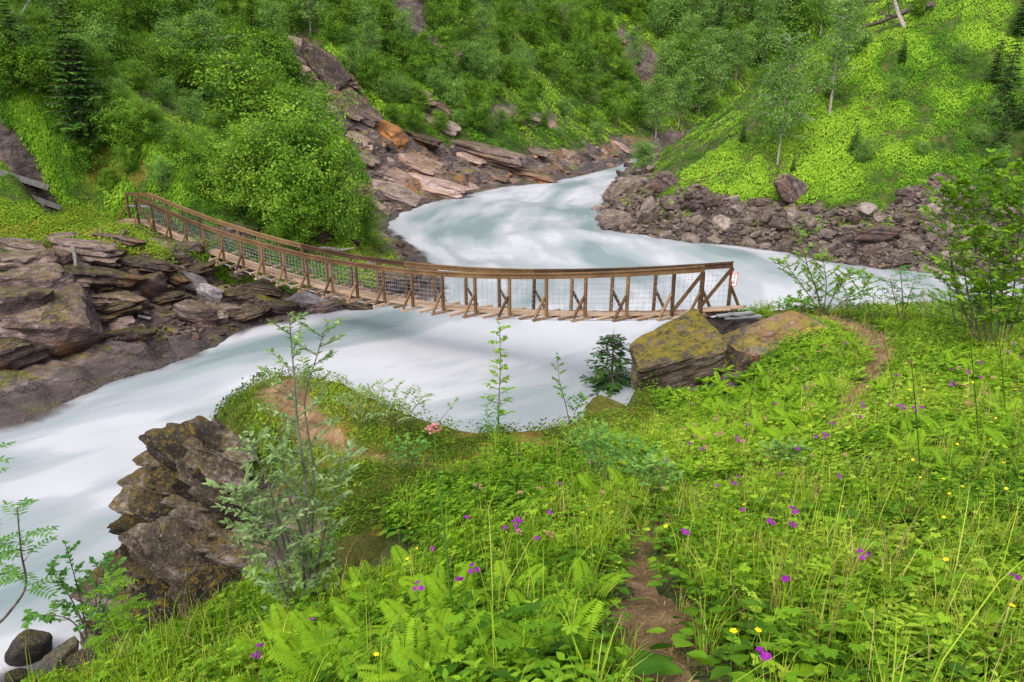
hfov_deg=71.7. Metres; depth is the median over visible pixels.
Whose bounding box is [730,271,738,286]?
warning sign
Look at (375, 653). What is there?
buttercup
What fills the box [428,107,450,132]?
hillside shrub
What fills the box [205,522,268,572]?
outcrop slab
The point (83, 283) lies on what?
bank slab
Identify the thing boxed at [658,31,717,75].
hillside shrub
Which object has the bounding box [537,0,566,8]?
hillside shrub
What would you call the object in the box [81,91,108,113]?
hillside shrub
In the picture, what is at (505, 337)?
slender sapling
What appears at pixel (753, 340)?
mossy boulder
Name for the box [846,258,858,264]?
rubble stone
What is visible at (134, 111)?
bush
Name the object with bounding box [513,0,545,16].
birch tree
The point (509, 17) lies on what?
hillside shrub
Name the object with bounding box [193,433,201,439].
outcrop slab
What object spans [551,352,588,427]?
aspen sapling
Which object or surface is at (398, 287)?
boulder
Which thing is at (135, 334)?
bank slab
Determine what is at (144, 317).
branch
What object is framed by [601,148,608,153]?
shore slab
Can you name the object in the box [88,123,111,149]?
hillside shrub
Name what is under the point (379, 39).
hillside shrub
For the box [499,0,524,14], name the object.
hillside shrub
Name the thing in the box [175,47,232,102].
hillside shrub
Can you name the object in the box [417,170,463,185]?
shore slab
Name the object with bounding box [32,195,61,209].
driftwood board
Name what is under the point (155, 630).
rowan sapling
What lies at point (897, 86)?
hillside shrub
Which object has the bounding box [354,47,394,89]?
hillside shrub
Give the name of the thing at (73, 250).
driftwood
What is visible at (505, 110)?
shore slab
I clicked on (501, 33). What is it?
hillside shrub
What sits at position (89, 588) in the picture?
outcrop slab
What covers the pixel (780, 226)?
rubble stone
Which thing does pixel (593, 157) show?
shore slab
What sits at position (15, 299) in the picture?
bank slab
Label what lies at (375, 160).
shore slab
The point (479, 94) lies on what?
hillside shrub
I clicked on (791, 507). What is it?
cranesbill
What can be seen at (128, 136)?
hillside shrub
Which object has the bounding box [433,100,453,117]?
shore slab
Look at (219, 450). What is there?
outcrop slab
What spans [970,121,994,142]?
hillside shrub
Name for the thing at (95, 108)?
hillside shrub
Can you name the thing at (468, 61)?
hillside shrub
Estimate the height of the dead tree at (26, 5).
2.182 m
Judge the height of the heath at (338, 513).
2.264 m
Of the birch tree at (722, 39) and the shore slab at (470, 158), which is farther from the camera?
the birch tree at (722, 39)
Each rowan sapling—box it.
[0,441,63,622]
[75,567,153,664]
[101,599,169,662]
[874,265,933,319]
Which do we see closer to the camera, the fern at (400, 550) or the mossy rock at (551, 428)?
the fern at (400, 550)
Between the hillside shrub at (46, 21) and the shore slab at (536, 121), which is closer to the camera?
the hillside shrub at (46, 21)
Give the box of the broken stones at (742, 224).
[595,154,1023,278]
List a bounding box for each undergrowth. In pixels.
[0,0,836,241]
[620,0,1023,233]
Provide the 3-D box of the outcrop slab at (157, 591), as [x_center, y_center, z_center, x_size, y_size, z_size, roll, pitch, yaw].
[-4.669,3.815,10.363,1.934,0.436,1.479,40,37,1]
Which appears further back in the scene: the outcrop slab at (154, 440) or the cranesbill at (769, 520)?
the outcrop slab at (154, 440)
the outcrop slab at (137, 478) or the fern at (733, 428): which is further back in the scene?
the outcrop slab at (137, 478)
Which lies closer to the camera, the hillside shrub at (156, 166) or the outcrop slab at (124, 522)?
the outcrop slab at (124, 522)
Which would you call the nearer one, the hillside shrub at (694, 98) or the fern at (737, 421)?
the fern at (737, 421)
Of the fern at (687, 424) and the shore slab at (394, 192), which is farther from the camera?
the shore slab at (394, 192)
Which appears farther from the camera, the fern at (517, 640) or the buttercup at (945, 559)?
the buttercup at (945, 559)
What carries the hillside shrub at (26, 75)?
on the hillside at (42, 390)
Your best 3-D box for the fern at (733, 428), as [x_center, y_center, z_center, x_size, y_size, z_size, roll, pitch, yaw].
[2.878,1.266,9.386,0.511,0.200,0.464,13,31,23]
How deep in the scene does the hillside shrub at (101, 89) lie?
32.00 m
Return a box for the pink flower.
[546,531,552,562]
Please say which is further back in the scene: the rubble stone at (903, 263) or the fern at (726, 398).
the rubble stone at (903, 263)
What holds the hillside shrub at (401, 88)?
on the hillside at (42, 390)
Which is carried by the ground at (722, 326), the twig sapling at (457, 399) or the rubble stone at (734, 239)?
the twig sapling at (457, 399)
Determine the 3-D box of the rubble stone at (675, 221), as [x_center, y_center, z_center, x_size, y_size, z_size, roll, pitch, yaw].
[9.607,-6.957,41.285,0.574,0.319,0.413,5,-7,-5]
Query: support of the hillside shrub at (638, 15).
on the hillside at (42, 390)
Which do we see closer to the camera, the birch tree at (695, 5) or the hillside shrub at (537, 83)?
the hillside shrub at (537, 83)
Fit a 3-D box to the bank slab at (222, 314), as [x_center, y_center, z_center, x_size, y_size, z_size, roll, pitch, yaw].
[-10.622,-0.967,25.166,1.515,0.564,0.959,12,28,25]
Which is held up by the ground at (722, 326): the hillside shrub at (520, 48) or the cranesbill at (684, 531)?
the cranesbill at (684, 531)
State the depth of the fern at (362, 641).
2.90 m
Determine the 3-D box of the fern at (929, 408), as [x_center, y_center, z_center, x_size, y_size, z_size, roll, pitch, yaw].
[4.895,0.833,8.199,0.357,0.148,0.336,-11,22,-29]
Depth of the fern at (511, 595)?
2.84 m
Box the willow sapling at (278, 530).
[202,311,367,611]
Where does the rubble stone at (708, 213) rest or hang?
on the hillside at (657, 230)
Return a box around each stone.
[257,558,282,575]
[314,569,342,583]
[333,534,384,568]
[591,205,604,209]
[616,170,626,175]
[624,162,633,168]
[625,207,631,212]
[637,211,658,224]
[640,177,648,183]
[640,196,655,213]
[645,165,655,173]
[659,230,672,238]
[662,212,671,219]
[663,203,680,209]
[665,226,672,229]
[672,218,679,223]
[675,197,684,203]
[680,203,696,212]
[680,232,700,242]
[683,190,696,197]
[689,226,695,232]
[691,215,702,223]
[699,185,709,191]
[702,192,723,207]
[704,210,712,215]
[707,236,721,244]
[711,214,731,231]
[728,195,739,202]
[728,237,739,242]
[732,205,744,214]
[738,214,753,224]
[739,228,751,234]
[743,236,755,245]
[746,198,772,207]
[750,230,761,238]
[759,243,771,248]
[760,212,772,222]
[770,222,790,230]
[772,236,793,251]
[774,233,781,239]
[778,202,786,206]
[786,207,799,222]
[792,226,803,237]
[798,251,808,256]
[804,214,817,230]
[807,242,817,247]
[811,205,823,214]
[816,228,837,238]
[817,244,834,252]
[830,219,838,225]
[834,248,852,255]
[838,225,857,234]
[845,216,860,224]
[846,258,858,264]
[856,202,877,215]
[856,242,881,256]
[858,223,866,227]
[873,213,883,222]
[884,259,893,262]
[889,242,899,248]
[889,252,900,256]
[892,209,904,221]
[894,197,902,203]
[895,188,907,195]
[895,260,911,266]
[898,234,922,242]
[907,214,916,217]
[911,226,918,230]
[914,191,923,198]
[918,263,943,274]
[919,203,942,218]
[922,251,940,259]
[923,224,935,232]
[925,232,936,241]
[929,182,936,187]
[935,241,943,246]
[941,250,957,260]
[942,222,957,228]
[950,175,956,183]
[952,236,972,244]
[957,265,983,277]
[972,198,991,211]
[988,207,1015,216]
[1005,233,1021,242]
[1013,208,1023,219]
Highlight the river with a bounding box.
[0,153,1023,673]
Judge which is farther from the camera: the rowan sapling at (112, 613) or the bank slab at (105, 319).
the bank slab at (105, 319)
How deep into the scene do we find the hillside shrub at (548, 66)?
90.49 m
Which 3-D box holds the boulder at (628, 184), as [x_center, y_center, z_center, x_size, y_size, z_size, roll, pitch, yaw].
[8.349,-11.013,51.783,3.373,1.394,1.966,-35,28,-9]
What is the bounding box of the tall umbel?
[425,423,461,638]
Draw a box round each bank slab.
[0,237,45,250]
[0,249,62,270]
[0,262,75,288]
[0,286,54,321]
[0,336,49,370]
[1,283,105,357]
[40,232,86,243]
[49,248,73,265]
[50,237,124,266]
[62,265,147,293]
[75,278,91,288]
[88,228,145,249]
[91,289,149,306]
[92,301,108,310]
[96,286,114,291]
[96,301,143,317]
[97,315,116,324]
[105,325,156,342]
[106,315,144,329]
[115,229,127,233]
[116,249,127,255]
[116,255,177,274]
[116,267,131,271]
[131,291,142,295]
[132,271,168,298]
[133,236,146,248]
[137,248,151,256]
[146,238,171,247]
[150,290,191,305]
[164,241,203,255]
[166,283,174,290]
[166,301,178,305]
[167,253,192,264]
[167,260,191,290]
[167,312,180,319]
[173,299,221,327]
[181,261,215,274]
[205,301,228,322]
[207,244,226,248]
[208,280,223,284]
[217,304,241,311]
[222,287,254,304]
[226,269,244,280]
[228,305,269,322]
[234,265,254,283]
[239,227,259,239]
[240,282,282,296]
[244,246,276,257]
[254,276,275,283]
[265,299,297,315]
[266,263,291,269]
[292,267,318,272]
[303,226,333,243]
[305,301,338,313]
[309,257,332,264]
[341,298,368,309]
[346,238,359,249]
[364,299,386,305]
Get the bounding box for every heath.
[0,194,403,293]
[209,365,683,546]
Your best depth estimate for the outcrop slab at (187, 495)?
10.65 m
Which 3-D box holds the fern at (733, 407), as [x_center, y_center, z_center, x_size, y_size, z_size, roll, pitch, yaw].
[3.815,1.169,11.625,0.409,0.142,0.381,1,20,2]
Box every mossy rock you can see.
[545,427,580,438]
[570,405,619,425]
[583,395,641,417]
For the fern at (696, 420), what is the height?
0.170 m
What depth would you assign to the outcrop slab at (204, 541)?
10.36 m
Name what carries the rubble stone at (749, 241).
on the hillside at (657, 230)
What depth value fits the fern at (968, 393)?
8.81 m
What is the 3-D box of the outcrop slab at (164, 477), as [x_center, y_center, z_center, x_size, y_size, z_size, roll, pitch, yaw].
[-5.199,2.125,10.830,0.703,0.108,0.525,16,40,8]
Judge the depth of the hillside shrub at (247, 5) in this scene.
58.23 m
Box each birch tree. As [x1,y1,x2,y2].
[0,4,44,60]
[32,0,79,19]
[148,17,190,70]
[179,7,244,76]
[188,0,221,26]
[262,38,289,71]
[288,0,329,34]
[357,19,385,62]
[468,7,496,49]
[471,0,495,15]
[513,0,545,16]
[566,0,588,11]
[621,21,647,73]
[630,73,678,137]
[665,66,700,128]
[672,11,704,49]
[675,0,716,41]
[677,33,735,115]
[694,24,732,77]
[697,0,722,26]
[698,0,737,33]
[706,27,740,93]
[721,0,755,24]
[723,27,756,77]
[741,0,795,50]
[743,0,785,23]
[746,22,828,164]
[749,0,786,62]
[773,0,814,50]
[806,0,838,35]
[811,0,876,116]
[830,0,876,61]
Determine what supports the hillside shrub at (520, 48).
on the hillside at (42, 390)
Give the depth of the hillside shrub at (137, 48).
43.56 m
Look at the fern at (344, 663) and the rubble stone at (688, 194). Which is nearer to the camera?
the fern at (344, 663)
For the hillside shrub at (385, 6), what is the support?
on the hillside at (42, 390)
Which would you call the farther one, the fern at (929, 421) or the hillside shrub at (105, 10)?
the hillside shrub at (105, 10)
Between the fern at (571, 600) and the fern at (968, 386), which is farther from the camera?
the fern at (968, 386)
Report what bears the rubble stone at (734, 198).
on the hillside at (657, 230)
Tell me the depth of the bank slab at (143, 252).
26.33 m
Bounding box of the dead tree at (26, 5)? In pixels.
[13,0,30,29]
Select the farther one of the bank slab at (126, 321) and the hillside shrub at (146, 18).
the hillside shrub at (146, 18)
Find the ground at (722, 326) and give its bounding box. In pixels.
[26,306,1023,681]
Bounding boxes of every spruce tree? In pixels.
[0,1,38,86]
[42,0,114,146]
[382,25,392,61]
[714,1,727,50]
[731,23,740,66]
[738,123,747,141]
[788,158,795,172]
[846,125,863,154]
[897,38,909,61]
[981,40,1006,85]
[986,107,1012,146]
[987,36,1023,120]
[992,71,1013,101]
[1008,99,1023,127]
[1009,1,1023,35]
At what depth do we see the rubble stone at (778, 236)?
37.63 m
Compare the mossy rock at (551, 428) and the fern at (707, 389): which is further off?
the fern at (707, 389)
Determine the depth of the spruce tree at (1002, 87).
38.47 m
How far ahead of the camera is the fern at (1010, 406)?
7.69 m
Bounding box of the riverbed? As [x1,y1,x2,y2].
[0,177,615,681]
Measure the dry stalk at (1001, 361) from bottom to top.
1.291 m
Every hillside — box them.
[0,0,873,429]
[596,0,1023,281]
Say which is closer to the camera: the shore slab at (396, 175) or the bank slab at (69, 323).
the bank slab at (69, 323)
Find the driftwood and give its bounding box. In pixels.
[69,246,77,267]
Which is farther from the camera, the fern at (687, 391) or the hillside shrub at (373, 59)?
the hillside shrub at (373, 59)
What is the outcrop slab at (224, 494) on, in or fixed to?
on the outcrop slab at (207, 503)
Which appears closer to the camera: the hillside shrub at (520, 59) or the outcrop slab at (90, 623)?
the outcrop slab at (90, 623)
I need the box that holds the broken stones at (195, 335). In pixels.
[71,228,439,340]
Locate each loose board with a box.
[716,311,753,316]
[723,314,761,319]
[728,312,746,316]
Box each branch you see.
[138,314,150,319]
[320,246,353,251]
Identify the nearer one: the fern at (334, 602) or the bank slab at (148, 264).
the fern at (334, 602)
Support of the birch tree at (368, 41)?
on the hillside at (42, 390)
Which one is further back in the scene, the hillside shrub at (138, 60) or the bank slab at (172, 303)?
the hillside shrub at (138, 60)
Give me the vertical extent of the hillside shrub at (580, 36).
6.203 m
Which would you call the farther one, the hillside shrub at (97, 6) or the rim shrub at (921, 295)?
the hillside shrub at (97, 6)
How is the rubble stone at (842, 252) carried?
on the hillside at (657, 230)
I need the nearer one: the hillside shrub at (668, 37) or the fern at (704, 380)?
the fern at (704, 380)
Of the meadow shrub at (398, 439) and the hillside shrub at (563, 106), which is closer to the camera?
the meadow shrub at (398, 439)
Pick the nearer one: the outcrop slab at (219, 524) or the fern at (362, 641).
the fern at (362, 641)
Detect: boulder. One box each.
[0,302,50,338]
[4,629,52,667]
[4,668,31,681]
[40,636,78,673]
[64,648,100,676]
[80,630,102,651]
[174,270,207,290]
[195,283,223,300]
[284,291,328,308]
[379,267,417,294]
[410,267,432,287]
[598,209,633,229]
[603,175,642,202]
[630,308,726,391]
[648,171,678,193]
[710,344,752,381]
[722,310,831,363]
[774,173,807,203]
[854,225,901,240]
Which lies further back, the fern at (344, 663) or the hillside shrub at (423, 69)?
the hillside shrub at (423, 69)
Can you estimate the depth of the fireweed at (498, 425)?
11.02 m
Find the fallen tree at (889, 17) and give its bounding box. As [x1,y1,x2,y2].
[854,0,934,29]
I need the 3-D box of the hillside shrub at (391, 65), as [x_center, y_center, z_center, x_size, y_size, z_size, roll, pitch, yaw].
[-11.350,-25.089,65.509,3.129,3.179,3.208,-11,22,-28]
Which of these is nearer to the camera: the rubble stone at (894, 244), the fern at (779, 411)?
the fern at (779, 411)
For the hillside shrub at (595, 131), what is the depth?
85.44 m
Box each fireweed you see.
[115,610,148,663]
[126,628,160,670]
[153,618,175,643]
[480,402,493,438]
[491,403,504,434]
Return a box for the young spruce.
[579,334,632,397]
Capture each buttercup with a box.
[373,652,379,681]
[661,525,667,577]
[730,628,737,681]
[753,627,761,681]
[936,557,948,605]
[991,603,1014,681]
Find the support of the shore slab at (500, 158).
on the hillside at (42, 390)
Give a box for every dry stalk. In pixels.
[814,480,826,545]
[882,338,893,391]
[906,359,920,479]
[967,330,978,438]
[993,309,1005,413]
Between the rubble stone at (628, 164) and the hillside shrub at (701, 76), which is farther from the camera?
the hillside shrub at (701, 76)
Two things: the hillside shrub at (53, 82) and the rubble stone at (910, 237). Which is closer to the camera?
the hillside shrub at (53, 82)
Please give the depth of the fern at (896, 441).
6.69 m
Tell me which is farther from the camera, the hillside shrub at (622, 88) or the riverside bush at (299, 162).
the hillside shrub at (622, 88)
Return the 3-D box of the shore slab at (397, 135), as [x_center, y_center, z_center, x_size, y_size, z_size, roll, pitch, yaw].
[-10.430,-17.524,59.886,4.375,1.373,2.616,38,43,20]
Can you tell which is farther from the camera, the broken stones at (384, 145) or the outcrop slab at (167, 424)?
the broken stones at (384, 145)
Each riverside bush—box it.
[95,167,121,189]
[110,137,147,172]
[144,101,170,132]
[165,125,226,195]
[188,136,257,213]
[190,126,223,156]
[197,111,308,229]
[222,76,381,230]
[245,177,339,248]
[284,136,370,244]
[342,190,388,246]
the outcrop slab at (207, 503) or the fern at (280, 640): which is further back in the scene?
the outcrop slab at (207, 503)
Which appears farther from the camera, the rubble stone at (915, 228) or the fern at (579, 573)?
the rubble stone at (915, 228)
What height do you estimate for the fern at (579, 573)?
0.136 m
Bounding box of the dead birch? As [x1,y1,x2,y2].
[893,0,906,28]
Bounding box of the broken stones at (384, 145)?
[299,43,628,210]
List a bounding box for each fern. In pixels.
[219,640,262,680]
[224,643,279,674]
[227,659,308,681]
[234,623,338,671]
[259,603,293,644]
[262,631,327,679]
[266,620,343,638]
[266,630,373,681]
[279,603,304,622]
[282,609,372,666]
[290,600,363,631]
[293,567,342,589]
[317,572,339,599]
[317,619,345,637]
[329,596,365,622]
[333,596,403,633]
[334,612,414,678]
[334,640,403,681]
[341,566,373,599]
[346,560,380,577]
[350,582,413,607]
[356,618,435,681]
[359,598,424,641]
[363,633,474,681]
[380,545,436,579]
[381,608,459,668]
[384,575,410,594]
[391,575,452,617]
[398,564,466,593]
[416,604,485,640]
[423,610,503,672]
[425,561,481,615]
[469,560,545,610]
[472,621,506,653]
[475,638,541,675]
[491,588,555,632]
[491,599,609,678]
[524,552,570,577]
[529,589,608,642]
[546,558,621,614]
[577,473,635,500]
[590,466,635,487]
[596,466,644,494]
[603,432,636,451]
[620,457,656,474]
[637,477,683,505]
[640,448,675,463]
[672,481,699,493]
[676,388,700,399]
[678,456,703,470]
[683,443,704,454]
[685,422,713,432]
[687,418,706,425]
[690,425,731,444]
[694,376,713,383]
[694,397,711,405]
[697,417,726,427]
[701,399,724,415]
[702,382,729,396]
[709,371,730,385]
[711,396,729,403]
[711,423,741,437]
[713,364,733,371]
[716,398,748,414]
[722,371,754,381]
[722,385,738,394]
[723,418,758,430]
[726,430,761,443]
[732,387,750,400]
[732,405,749,411]
[740,381,755,389]
[741,409,773,431]
[750,398,771,411]
[752,375,782,391]
[752,390,777,401]
[753,421,794,440]
[755,364,774,376]
[761,356,782,365]
[763,424,811,444]
[766,404,784,425]
[772,397,805,411]
[773,382,793,392]
[774,408,795,423]
[775,372,794,384]
[777,383,805,400]
[782,353,792,362]
[785,418,813,435]
[788,375,810,386]
[788,409,830,429]
[789,351,808,359]
[789,403,810,409]
[790,364,813,375]
[804,336,833,346]
[804,362,830,373]
[805,345,826,357]
[810,372,838,387]
[810,398,846,411]
[823,370,852,381]
[824,346,843,356]
[833,352,856,363]
[844,334,880,352]
[868,423,891,435]
[869,378,892,394]
[881,400,905,416]
[883,418,928,436]
[886,428,930,456]
[895,365,924,376]
[901,381,923,392]
[901,399,939,409]
[905,406,948,426]
[912,355,929,366]
[913,445,965,462]
[919,414,966,441]
[920,446,970,477]
[924,405,945,412]
[928,382,954,389]
[939,350,975,367]
[943,411,973,419]
[945,391,973,400]
[946,437,980,448]
[955,358,993,377]
[956,420,1001,433]
[958,379,983,390]
[966,393,1003,409]
[967,433,994,455]
[982,416,1023,439]
[983,427,1023,457]
[985,397,1023,419]
[992,389,1006,402]
[1002,419,1013,432]
[1008,351,1022,365]
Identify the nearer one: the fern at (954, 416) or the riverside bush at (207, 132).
the fern at (954, 416)
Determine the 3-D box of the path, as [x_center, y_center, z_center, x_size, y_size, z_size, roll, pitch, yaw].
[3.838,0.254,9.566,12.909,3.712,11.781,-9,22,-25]
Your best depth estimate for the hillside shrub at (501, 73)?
82.07 m
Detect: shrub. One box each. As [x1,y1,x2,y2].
[0,0,22,30]
[0,27,30,71]
[0,38,52,94]
[0,55,12,87]
[0,62,23,98]
[1,22,24,46]
[5,0,54,14]
[8,2,45,36]
[15,22,48,47]
[23,31,64,84]
[27,3,61,39]
[33,53,75,95]
[37,38,62,54]
[40,32,104,82]
[48,73,110,121]
[49,20,78,40]
[52,0,90,28]
[53,30,102,66]
[54,70,95,106]
[57,136,106,176]
[69,0,131,42]
[69,7,123,63]
[70,0,122,30]
[70,41,117,80]
[76,98,113,130]
[78,67,116,102]
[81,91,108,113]
[86,96,141,146]
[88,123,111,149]
[102,26,143,74]
[102,63,126,89]
[104,0,132,21]
[105,71,134,101]
[106,84,138,115]
[107,113,147,150]
[108,98,129,115]
[109,22,137,49]
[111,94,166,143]
[112,0,144,30]
[112,57,159,93]
[117,54,155,86]
[120,30,149,60]
[126,0,171,29]
[137,34,185,85]
[137,153,179,192]
[145,3,189,42]
[150,19,218,75]
[150,73,180,107]
[154,121,195,162]
[156,0,194,29]
[167,61,197,94]
[170,88,208,124]
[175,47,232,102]
[180,45,303,133]
[184,0,215,12]
[185,11,233,54]
[187,171,211,188]
[194,69,240,112]
[204,109,234,136]
[211,0,228,4]
[214,0,238,27]
[216,37,274,85]
[217,10,249,43]
[218,15,243,53]
[218,127,247,150]
[220,27,257,67]
[224,18,311,88]
[228,0,248,13]
[236,0,264,26]
[245,70,293,115]
[250,0,294,38]
[255,27,281,52]
[267,0,305,27]
[274,84,311,123]
[276,56,325,102]
[285,0,300,12]
[294,83,336,128]
[297,74,342,117]
[314,6,351,43]
[316,2,339,26]
[326,0,345,13]
[331,379,434,433]
[334,0,363,27]
[336,41,367,75]
[337,23,364,47]
[344,0,381,34]
[353,61,378,89]
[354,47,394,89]
[358,0,382,19]
[359,19,388,49]
[367,0,403,32]
[369,73,397,102]
[379,27,411,61]
[379,51,405,84]
[381,103,400,118]
[384,432,430,474]
[386,68,399,87]
[387,3,417,43]
[388,72,415,104]
[400,103,425,129]
[402,77,434,112]
[404,53,428,80]
[405,41,431,64]
[412,26,432,49]
[417,65,431,82]
[419,0,464,36]
[423,65,450,93]
[425,0,462,18]
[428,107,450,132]
[429,37,461,73]
[430,22,462,47]
[433,50,463,80]
[434,76,468,107]
[449,108,466,125]
[452,0,478,21]
[454,34,487,72]
[455,68,478,92]
[459,4,493,39]
[463,95,494,132]
[465,77,494,105]
[472,34,501,65]
[474,48,503,79]
[488,20,515,49]
[488,79,505,98]
[490,107,511,129]
[494,0,526,36]
[495,54,512,81]
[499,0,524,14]
[500,55,527,85]
[507,39,528,60]
[508,46,537,82]
[509,100,536,125]
[515,8,545,45]
[520,83,540,110]
[525,73,546,96]
[528,34,567,76]
[536,111,550,128]
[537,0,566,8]
[537,0,577,34]
[541,25,565,53]
[551,124,566,138]
[553,63,585,92]
[555,0,590,41]
[555,95,572,114]
[560,415,607,455]
[563,37,600,74]
[567,20,596,53]
[572,0,605,33]
[572,426,629,481]
[573,72,598,98]
[575,52,606,78]
[575,105,594,126]
[586,0,611,13]
[586,28,607,49]
[587,119,607,138]
[591,29,625,65]
[596,84,616,106]
[597,71,617,90]
[599,10,620,33]
[602,433,663,486]
[604,100,621,121]
[609,32,627,55]
[612,80,632,99]
[614,0,643,13]
[615,57,636,80]
[615,89,650,121]
[624,453,684,495]
[626,137,662,172]
[627,5,651,28]
[629,0,660,14]
[643,0,672,37]
[647,0,703,38]
[649,34,693,85]
[654,0,681,21]
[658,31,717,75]
[661,29,680,48]
[662,31,692,51]
[666,71,704,107]
[682,63,717,96]
[706,11,757,55]
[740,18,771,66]
[751,1,799,33]
[755,436,816,466]
[768,91,780,103]
[768,225,883,313]
[772,295,816,313]
[775,0,832,44]
[791,0,819,29]
[821,84,837,97]
[831,285,869,319]
[849,135,877,161]
[857,284,900,322]
[858,28,873,46]
[884,74,907,98]
[906,0,930,16]
[908,288,953,319]
[910,149,1023,345]
[913,139,931,155]
[929,247,998,327]
[930,289,968,315]
[949,38,975,63]
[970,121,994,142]
[977,88,1010,125]
[986,89,1000,102]
[992,143,1012,167]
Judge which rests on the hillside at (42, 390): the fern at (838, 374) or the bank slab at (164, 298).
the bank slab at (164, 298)
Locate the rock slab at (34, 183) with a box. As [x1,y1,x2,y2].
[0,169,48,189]
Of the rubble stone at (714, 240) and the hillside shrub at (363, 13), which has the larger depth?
the hillside shrub at (363, 13)
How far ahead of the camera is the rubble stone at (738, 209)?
40.53 m
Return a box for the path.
[255,311,893,681]
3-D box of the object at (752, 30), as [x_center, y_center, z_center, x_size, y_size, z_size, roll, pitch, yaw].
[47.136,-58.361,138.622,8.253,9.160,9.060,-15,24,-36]
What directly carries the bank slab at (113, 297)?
on the hillside at (42, 390)
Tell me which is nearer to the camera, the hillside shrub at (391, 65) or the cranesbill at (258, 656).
the cranesbill at (258, 656)
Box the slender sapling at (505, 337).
[480,321,515,429]
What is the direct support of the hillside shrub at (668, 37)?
on the hillside at (42, 390)
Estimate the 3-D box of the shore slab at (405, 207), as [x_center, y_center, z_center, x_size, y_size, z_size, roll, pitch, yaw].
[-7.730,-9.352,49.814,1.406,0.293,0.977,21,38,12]
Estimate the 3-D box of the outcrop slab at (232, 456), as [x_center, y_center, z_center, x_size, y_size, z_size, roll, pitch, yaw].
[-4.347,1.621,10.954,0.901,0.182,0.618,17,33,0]
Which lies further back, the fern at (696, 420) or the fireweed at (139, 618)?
the fern at (696, 420)
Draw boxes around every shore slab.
[284,34,301,46]
[296,56,306,64]
[299,38,351,90]
[300,65,310,75]
[324,102,341,117]
[332,86,382,127]
[334,118,351,129]
[341,108,363,120]
[345,130,372,149]
[346,74,362,89]
[355,90,370,102]
[355,147,380,167]
[358,183,369,193]
[370,179,421,206]
[372,200,390,216]
[374,119,408,149]
[374,137,395,148]
[379,166,417,186]
[394,153,444,174]
[394,204,411,210]
[396,88,436,104]
[403,130,443,149]
[408,172,470,198]
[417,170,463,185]
[422,105,450,119]
[424,113,461,135]
[424,156,447,166]
[428,36,463,62]
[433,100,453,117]
[450,139,525,171]
[456,152,486,163]
[468,182,479,189]
[480,169,510,181]
[495,106,513,121]
[510,178,519,182]
[512,165,557,183]
[523,176,540,183]
[525,116,540,122]
[527,146,551,157]
[548,120,559,131]
[549,162,563,170]
[561,148,580,161]
[589,154,599,159]
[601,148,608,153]
[611,140,632,153]
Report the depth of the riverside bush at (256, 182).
29.14 m
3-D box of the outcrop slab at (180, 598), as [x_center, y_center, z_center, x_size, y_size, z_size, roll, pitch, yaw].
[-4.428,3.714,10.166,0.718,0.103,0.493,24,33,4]
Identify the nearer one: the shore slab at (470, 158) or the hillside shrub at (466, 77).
the shore slab at (470, 158)
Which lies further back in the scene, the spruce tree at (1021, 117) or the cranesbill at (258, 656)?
the spruce tree at (1021, 117)
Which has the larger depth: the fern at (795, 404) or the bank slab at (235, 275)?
the bank slab at (235, 275)
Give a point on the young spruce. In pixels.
(602, 375)
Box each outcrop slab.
[70,563,133,620]
[85,615,141,650]
[107,514,147,531]
[107,548,123,556]
[108,485,134,513]
[109,529,123,534]
[110,554,147,578]
[116,466,157,488]
[118,516,199,593]
[119,543,128,551]
[121,551,140,565]
[122,575,139,589]
[123,587,131,600]
[124,484,166,518]
[124,586,133,604]
[128,496,138,514]
[130,574,182,631]
[132,450,159,466]
[133,488,163,507]
[137,496,222,566]
[138,415,208,463]
[145,461,179,494]
[155,486,172,496]
[161,494,209,512]
[162,458,177,471]
[165,443,186,458]
[165,590,178,602]
[166,423,178,426]
[168,506,221,529]
[171,480,183,495]
[174,595,189,607]
[175,457,193,473]
[178,470,193,486]
[178,602,192,618]
[180,485,199,501]
[184,441,200,455]
[184,451,197,468]
[184,566,245,610]
[188,485,218,500]
[191,419,228,452]
[191,478,235,497]
[192,457,225,483]
[192,468,220,485]
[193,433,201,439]
[194,540,208,553]
[195,563,208,569]
[196,430,256,469]
[196,497,250,521]
[198,450,212,461]
[198,553,216,565]
[200,519,217,549]
[201,539,223,565]
[203,519,231,538]
[205,455,249,490]
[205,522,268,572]
[209,429,224,452]
[214,429,227,463]
[214,519,235,528]
[215,497,249,522]
[218,492,233,501]
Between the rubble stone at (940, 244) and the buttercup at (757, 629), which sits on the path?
the buttercup at (757, 629)
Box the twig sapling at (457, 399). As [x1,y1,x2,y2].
[422,397,458,423]
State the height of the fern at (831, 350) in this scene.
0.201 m
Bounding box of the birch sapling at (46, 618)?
[21,540,126,673]
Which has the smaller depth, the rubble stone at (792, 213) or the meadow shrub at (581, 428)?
the meadow shrub at (581, 428)
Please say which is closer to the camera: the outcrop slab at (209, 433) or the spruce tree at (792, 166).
the outcrop slab at (209, 433)
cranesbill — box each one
[252,650,261,677]
[256,643,264,652]
[413,580,423,593]
[455,576,464,612]
[468,563,479,600]
[512,519,520,535]
[515,517,522,527]
[534,535,542,565]
[681,528,689,569]
[755,646,771,680]
[766,518,775,547]
[781,575,793,621]
[788,521,796,544]
[789,506,797,516]
[796,447,801,474]
[857,549,869,588]
[996,572,1020,637]
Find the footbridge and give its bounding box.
[116,193,746,322]

